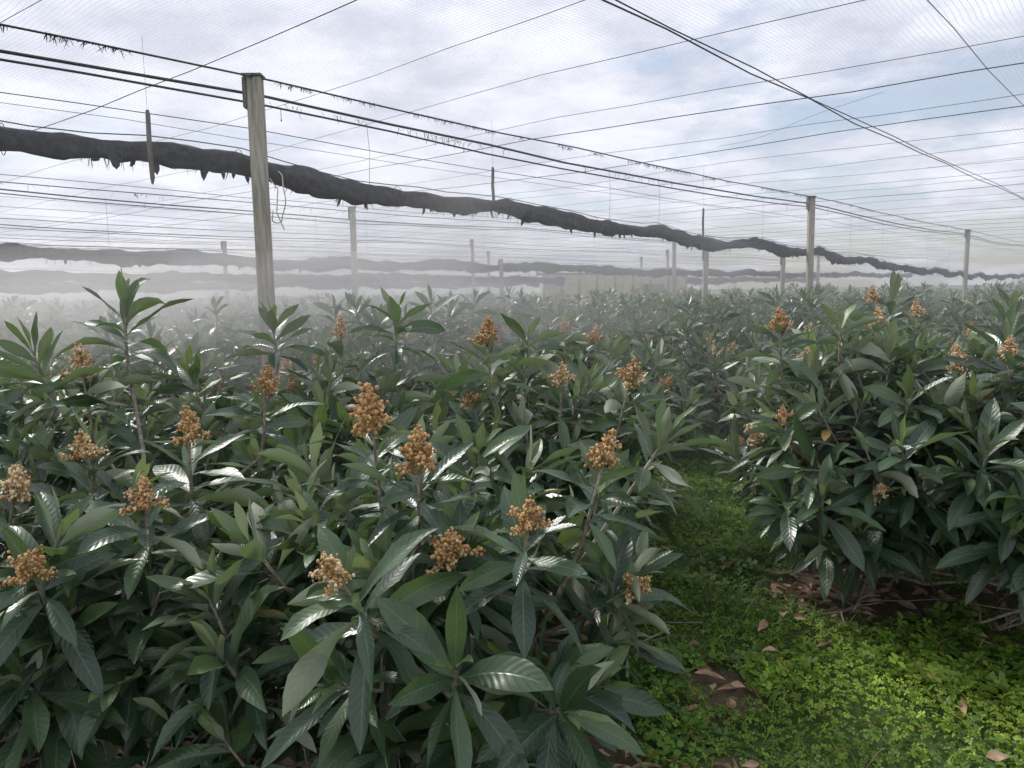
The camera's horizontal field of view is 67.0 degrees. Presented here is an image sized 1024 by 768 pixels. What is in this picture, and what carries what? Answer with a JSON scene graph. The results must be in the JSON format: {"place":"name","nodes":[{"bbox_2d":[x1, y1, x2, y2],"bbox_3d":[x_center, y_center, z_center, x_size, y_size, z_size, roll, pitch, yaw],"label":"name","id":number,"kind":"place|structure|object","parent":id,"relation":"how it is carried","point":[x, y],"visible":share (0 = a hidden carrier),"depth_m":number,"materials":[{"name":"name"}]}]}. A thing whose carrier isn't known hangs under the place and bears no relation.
{"place":"outdoors","nodes":[
{"label":"outdoors","id":0,"kind":"place"},
{"bbox_2d":[0,284,1023,767],"bbox_3d":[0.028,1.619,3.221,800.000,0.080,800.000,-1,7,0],"label":"ground","id":1,"kind":"structure","parent":0,"point":[906,590],"depth_m":4.05,"materials":[{"name":"green plant"}]},
{"bbox_2d":[0,358,70,415],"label":"loquat tree","id":2,"kind":"object","parent":1,"relation":"on","point":[54,378],"visible":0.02,"depth_m":6.63,"materials":[{"name":"green plant"}]},
{"bbox_2d":[0,314,101,378],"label":"loquat tree","id":3,"kind":"object","parent":1,"relation":"on","point":[12,336],"visible":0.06,"depth_m":9.66,"materials":[{"name":"green plant"}]},
{"bbox_2d":[2,307,167,461],"bbox_3d":[-4.432,0.181,8.088,2.265,1.956,2.244,0,7,10],"label":"loquat tree","id":4,"kind":"object","parent":1,"relation":"on","point":[67,354],"visible":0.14,"depth_m":7.83,"materials":[{"name":"green plant"}]},
{"bbox_2d":[0,356,178,522],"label":"loquat tree","id":5,"kind":"object","parent":1,"relation":"on","point":[64,420],"visible":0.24,"depth_m":4.78,"materials":[{"name":"green plant"}]},
{"bbox_2d":[6,310,296,469],"bbox_3d":[-2.875,0.298,6.791,2.269,1.963,2.345,-1,7,1],"label":"loquat tree","id":6,"kind":"object","parent":1,"relation":"on","point":[214,369],"visible":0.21,"depth_m":6.48,"materials":[{"name":"green plant"}]},
{"bbox_2d":[0,265,322,767],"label":"loquat tree","id":7,"kind":"object","parent":1,"relation":"on","point":[83,602],"visible":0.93,"depth_m":2.77,"materials":[{"name":"green plant"}]},
{"bbox_2d":[128,295,306,440],"bbox_3d":[-3.497,-0.067,9.497,2.379,2.054,2.298,2,8,23],"label":"loquat tree","id":8,"kind":"object","parent":1,"relation":"on","point":[219,340],"visible":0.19,"depth_m":9.13,"materials":[{"name":"green plant"}]},
{"bbox_2d":[220,241,229,307],"bbox_3d":[-10.831,-3.359,29.421,0.189,4.072,0.182,-1,7,-2],"label":"timber post","id":9,"kind":"object","parent":1,"relation":"on","point":[225,270],"visible":0.43,"depth_m":29.25,"materials":[{"name":"grey wood"}]},
{"bbox_2d":[0,0,1023,272],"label":"overhead net","id":10,"kind":"object","parent":9,"relation":"on","point":[662,196],"visible":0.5,"depth_m":9.14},
{"bbox_2d":[142,43,154,183],"bbox_3d":[-2.817,-2.110,5.976,0.044,1.111,0.038,-1,7,0],"label":"suspended stake","id":11,"kind":"object","parent":10,"relation":"hanging from","point":[149,145],"visible":1,"depth_m":5.99,"materials":[{"name":"metal"}]},
{"bbox_2d":[0,0,1023,272],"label":"overhead wires","id":12,"kind":"object","parent":10,"relation":"attached to","point":[394,256],"visible":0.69,"depth_m":12.33,"materials":[{"name":"grey metal"}]},
{"bbox_2d":[702,185,704,237],"bbox_3d":[3.226,-3.054,13.049,0.044,1.171,0.038,-1,7,0],"label":"suspended stake","id":13,"kind":"object","parent":10,"relation":"hanging from","point":[703,210],"visible":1,"depth_m":13.07,"materials":[{"name":"metal"}]},
{"bbox_2d":[241,73,279,398],"bbox_3d":[-2.212,-0.707,6.962,0.167,3.982,0.155,-1,7,-2],"label":"timber post","id":14,"kind":"object","parent":1,"relation":"on","point":[253,97],"visible":0.62,"depth_m":6.80,"materials":[{"name":"grey wood"}]},
{"bbox_2d":[269,171,285,229],"bbox_3d":[-2.047,-1.610,6.787,0.151,0.516,0.071,-1,7,0],"label":"cord loop","id":15,"kind":"object","parent":14,"relation":"attached to","point":[277,203],"visible":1,"depth_m":6.78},
{"bbox_2d":[0,120,1023,281],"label":"rolled shade cloth","id":16,"kind":"object","parent":14,"relation":"attached to","point":[310,181],"visible":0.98,"depth_m":7.76,"materials":[{"name":"black fabric"}]},
{"bbox_2d":[127,287,482,602],"bbox_3d":[-1.208,0.443,4.886,2.262,2.084,2.041,5,9,39],"label":"loquat tree","id":17,"kind":"object","parent":1,"relation":"on","point":[331,413],"visible":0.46,"depth_m":4.58,"materials":[{"name":"green plant"}]},
{"bbox_2d":[291,296,399,371],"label":"loquat tree","id":18,"kind":"object","parent":1,"relation":"on","point":[346,315],"visible":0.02,"depth_m":10.58,"materials":[{"name":"green plant"}]},
{"bbox_2d":[348,206,357,309],"bbox_3d":[-3.611,-2.040,17.858,0.169,4.022,0.153,-1,7,-2],"label":"timber post","id":19,"kind":"object","parent":1,"relation":"on","point":[353,240],"visible":0.58,"depth_m":17.67,"materials":[{"name":"grey wood"}]},
{"bbox_2d":[279,292,452,414],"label":"loquat tree","id":20,"kind":"object","parent":1,"relation":"on","point":[350,298],"visible":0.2,"depth_m":7.98,"materials":[{"name":"green plant"}]},
{"bbox_2d":[245,303,491,445],"bbox_3d":[-1.224,0.285,6.676,2.263,1.967,2.351,-1,7,-4],"label":"loquat tree","id":21,"kind":"object","parent":1,"relation":"on","point":[412,368],"visible":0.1,"depth_m":6.50,"materials":[{"name":"green plant"}]},
{"bbox_2d":[348,284,501,373],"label":"loquat tree","id":22,"kind":"object","parent":1,"relation":"on","point":[429,339],"visible":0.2,"depth_m":9.22,"materials":[{"name":"green plant"}]},
{"bbox_2d":[128,382,730,767],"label":"loquat tree","id":23,"kind":"object","parent":1,"relation":"on","point":[426,624],"visible":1,"depth_m":2.62,"materials":[{"name":"green plant"}]},
{"bbox_2d":[470,239,474,301],"bbox_3d":[-1.507,-3.588,30.165,0.182,4.022,0.152,-1,7,-2],"label":"timber post","id":24,"kind":"object","parent":1,"relation":"on","point":[472,258],"visible":0.53,"depth_m":29.95,"materials":[{"name":"grey wood"}]},
{"bbox_2d":[0,268,815,287],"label":"rolled shade cloth","id":25,"kind":"object","parent":24,"relation":"attached to","point":[171,278],"visible":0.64,"depth_m":23.82,"materials":[{"name":"grey fabric"}]},
{"bbox_2d":[487,251,489,288],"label":"timber post","id":26,"kind":"object","parent":1,"relation":"on","point":[488,263],"visible":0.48,"depth_m":40.18,"materials":[{"name":"grey wood"}]},
{"bbox_2d":[498,259,503,308],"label":"timber post","id":27,"kind":"object","parent":1,"relation":"on","point":[500,270],"visible":0.48,"depth_m":18.77,"materials":[{"name":"grey wood"}]},
{"bbox_2d":[0,278,1023,409],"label":"distant loquat orchard","id":28,"kind":"object","parent":1,"relation":"on","point":[624,316],"visible":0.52,"depth_m":16.16,"materials":[{"name":"green plant"}]},
{"bbox_2d":[20,545,1023,767],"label":"fallen leaves","id":29,"kind":"object","parent":1,"relation":"on","point":[995,755],"depth_m":4.52,"materials":[{"name":"brown plant"}]},
{"bbox_2d":[390,313,694,605],"bbox_3d":[0.072,0.524,4.804,2.216,1.941,2.204,-1,7,0],"label":"loquat tree","id":30,"kind":"object","parent":1,"relation":"on","point":[573,417],"visible":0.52,"depth_m":4.36,"materials":[{"name":"green plant"}]},
{"bbox_2d":[501,308,637,371],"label":"loquat tree","id":31,"kind":"object","parent":1,"relation":"on","point":[549,316],"visible":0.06,"depth_m":10.80,"materials":[{"name":"green plant"}]},
{"bbox_2d":[448,316,715,483],"bbox_3d":[0.579,0.330,6.583,2.391,1.834,2.374,-1,7,0],"label":"loquat tree","id":32,"kind":"object","parent":1,"relation":"on","point":[615,352],"visible":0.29,"depth_m":6.48,"materials":[{"name":"green plant"}]},
{"bbox_2d":[193,451,1023,767],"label":"grass tufts","id":33,"kind":"object","parent":1,"relation":"on","point":[753,617],"visible":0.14,"depth_m":4.33,"materials":[{"name":"green plant"}]},
{"bbox_2d":[536,267,687,309],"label":"greenhouse shed","id":34,"kind":"structure","parent":1,"relation":"on","point":[580,284],"depth_m":34.74,"materials":[{"name":"white metal"}]},
{"bbox_2d":[644,284,663,300],"bbox_3d":[6.391,-3.431,34.829,0.900,2.100,0.028,-1,7,0],"label":"door","id":35,"kind":"structure","parent":34,"relation":"in","point":[656,287],"depth_m":34.71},
{"bbox_2d":[205,444,1023,767],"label":"clover ground cover","id":36,"kind":"object","parent":1,"relation":"on","point":[925,664],"visible":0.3,"depth_m":3.91,"materials":[{"name":"green plant"}]},
{"bbox_2d":[640,257,642,267],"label":"timber post","id":37,"kind":"object","parent":1,"relation":"on","point":[641,262],"visible":0.33,"depth_m":51.45,"materials":[{"name":"grey wood"}]},
{"bbox_2d":[0,281,736,294],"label":"rolled shade cloth","id":38,"kind":"object","parent":37,"relation":"attached to","point":[61,287],"visible":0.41,"depth_m":28.95,"materials":[{"name":"grey fabric"}]},
{"bbox_2d":[666,250,668,266],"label":"timber post","id":39,"kind":"object","parent":1,"relation":"on","point":[667,258],"visible":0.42,"depth_m":41.20,"materials":[{"name":"grey wood"}]},
{"bbox_2d":[671,241,675,303],"bbox_3d":[6.048,-3.571,28.949,0.167,4.022,0.172,-1,7,-2],"label":"timber post","id":40,"kind":"object","parent":1,"relation":"on","point":[673,269],"visible":0.44,"depth_m":28.82,"materials":[{"name":"grey wood"}]},
{"bbox_2d":[0,242,912,278],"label":"rolled shade cloth","id":41,"kind":"object","parent":40,"relation":"attached to","point":[11,251],"visible":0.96,"depth_m":17.43,"materials":[{"name":"black fabric"}]},
{"bbox_2d":[0,23,1023,267],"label":"misting pipes","id":42,"kind":"object","parent":40,"relation":"attached to","point":[362,149],"visible":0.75,"depth_m":13.04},
{"bbox_2d":[0,24,956,241],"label":"frayed net edge","id":43,"kind":"object","parent":42,"relation":"attached to","point":[290,87],"visible":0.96,"depth_m":8.42,"materials":[{"name":"black fabric"}]},
{"bbox_2d":[491,156,494,203],"bbox_3d":[-0.229,-2.604,9.054,0.044,0.971,0.038,-1,7,0],"label":"suspended stake","id":44,"kind":"object","parent":43,"relation":"hanging from","point":[492,185],"visible":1,"depth_m":9.07,"materials":[{"name":"metal"}]},
{"bbox_2d":[105,123,949,267],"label":"hanger wires","id":45,"kind":"object","parent":42,"relation":"hanging from","point":[483,252],"visible":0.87,"depth_m":13.74,"materials":[{"name":"grey metal"}]},
{"bbox_2d":[597,309,771,454],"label":"loquat tree","id":46,"kind":"object","parent":1,"relation":"on","point":[709,372],"visible":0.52,"depth_m":8.86,"materials":[{"name":"green plant"}]},
{"bbox_2d":[701,250,708,316],"bbox_3d":[5.301,-2.135,21.261,0.185,3.072,0.159,-1,7,-2],"label":"timber post","id":47,"kind":"object","parent":1,"relation":"on","point":[705,256],"visible":0.42,"depth_m":21.10,"materials":[{"name":"grey wood"}]},
{"bbox_2d":[663,295,831,431],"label":"loquat tree","id":48,"kind":"object","parent":1,"relation":"on","point":[720,335],"visible":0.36,"depth_m":10.81,"materials":[{"name":"green plant"}]},
{"bbox_2d":[780,257,785,303],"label":"timber post","id":49,"kind":"object","parent":1,"relation":"on","point":[782,275],"visible":0.33,"depth_m":23.64,"materials":[{"name":"grey wood"}]},
{"bbox_2d":[805,196,815,309],"bbox_3d":[6.508,-2.088,16.976,0.167,3.982,0.152,-1,7,-2],"label":"timber post","id":50,"kind":"object","parent":1,"relation":"on","point":[810,205],"visible":0.5,"depth_m":16.81,"materials":[{"name":"grey wood"}]},
{"bbox_2d":[816,246,819,284],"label":"timber post","id":51,"kind":"object","parent":1,"relation":"on","point":[818,270],"visible":0.42,"depth_m":40.00,"materials":[{"name":"grey wood"}]},
{"bbox_2d":[747,322,902,416],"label":"loquat tree","id":52,"kind":"object","parent":1,"relation":"on","point":[805,336],"depth_m":8.87,"materials":[{"name":"green plant"}]},
{"bbox_2d":[735,270,973,484],"bbox_3d":[2.974,0.153,6.362,2.164,2.156,2.242,4,8,33],"label":"loquat tree","id":53,"kind":"object","parent":1,"relation":"on","point":[896,287],"visible":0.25,"depth_m":6.06,"materials":[{"name":"green plant"}]},
{"bbox_2d":[699,302,1023,623],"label":"loquat tree","id":54,"kind":"object","parent":1,"relation":"on","point":[809,496],"visible":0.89,"depth_m":4.40,"materials":[{"name":"green plant"}]},
{"bbox_2d":[871,318,971,355],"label":"loquat tree","id":55,"kind":"object","parent":1,"relation":"on","point":[919,328],"depth_m":9.72,"materials":[{"name":"green plant"}]},
{"bbox_2d":[850,287,1023,630],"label":"loquat tree","id":56,"kind":"object","parent":1,"relation":"on","point":[973,512],"visible":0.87,"depth_m":4.07,"materials":[{"name":"green plant"}]},
{"bbox_2d":[885,301,1011,355],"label":"loquat tree","id":57,"kind":"object","parent":1,"relation":"on","point":[956,333],"visible":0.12,"depth_m":10.89,"materials":[{"name":"green plant"}]},
{"bbox_2d":[962,230,970,298],"bbox_3d":[16.875,-3.724,28.820,0.167,3.982,0.152,-1,7,-2],"label":"timber post","id":58,"kind":"object","parent":1,"relation":"on","point":[966,260],"visible":0.69,"depth_m":28.68,"materials":[{"name":"grey wood"}]},
{"bbox_2d":[0,0,1023,301],"label":"sky","id":59,"kind":"structure","parent":0,"point":[1002,264],"materials":[{"name":"white"}]}
]}

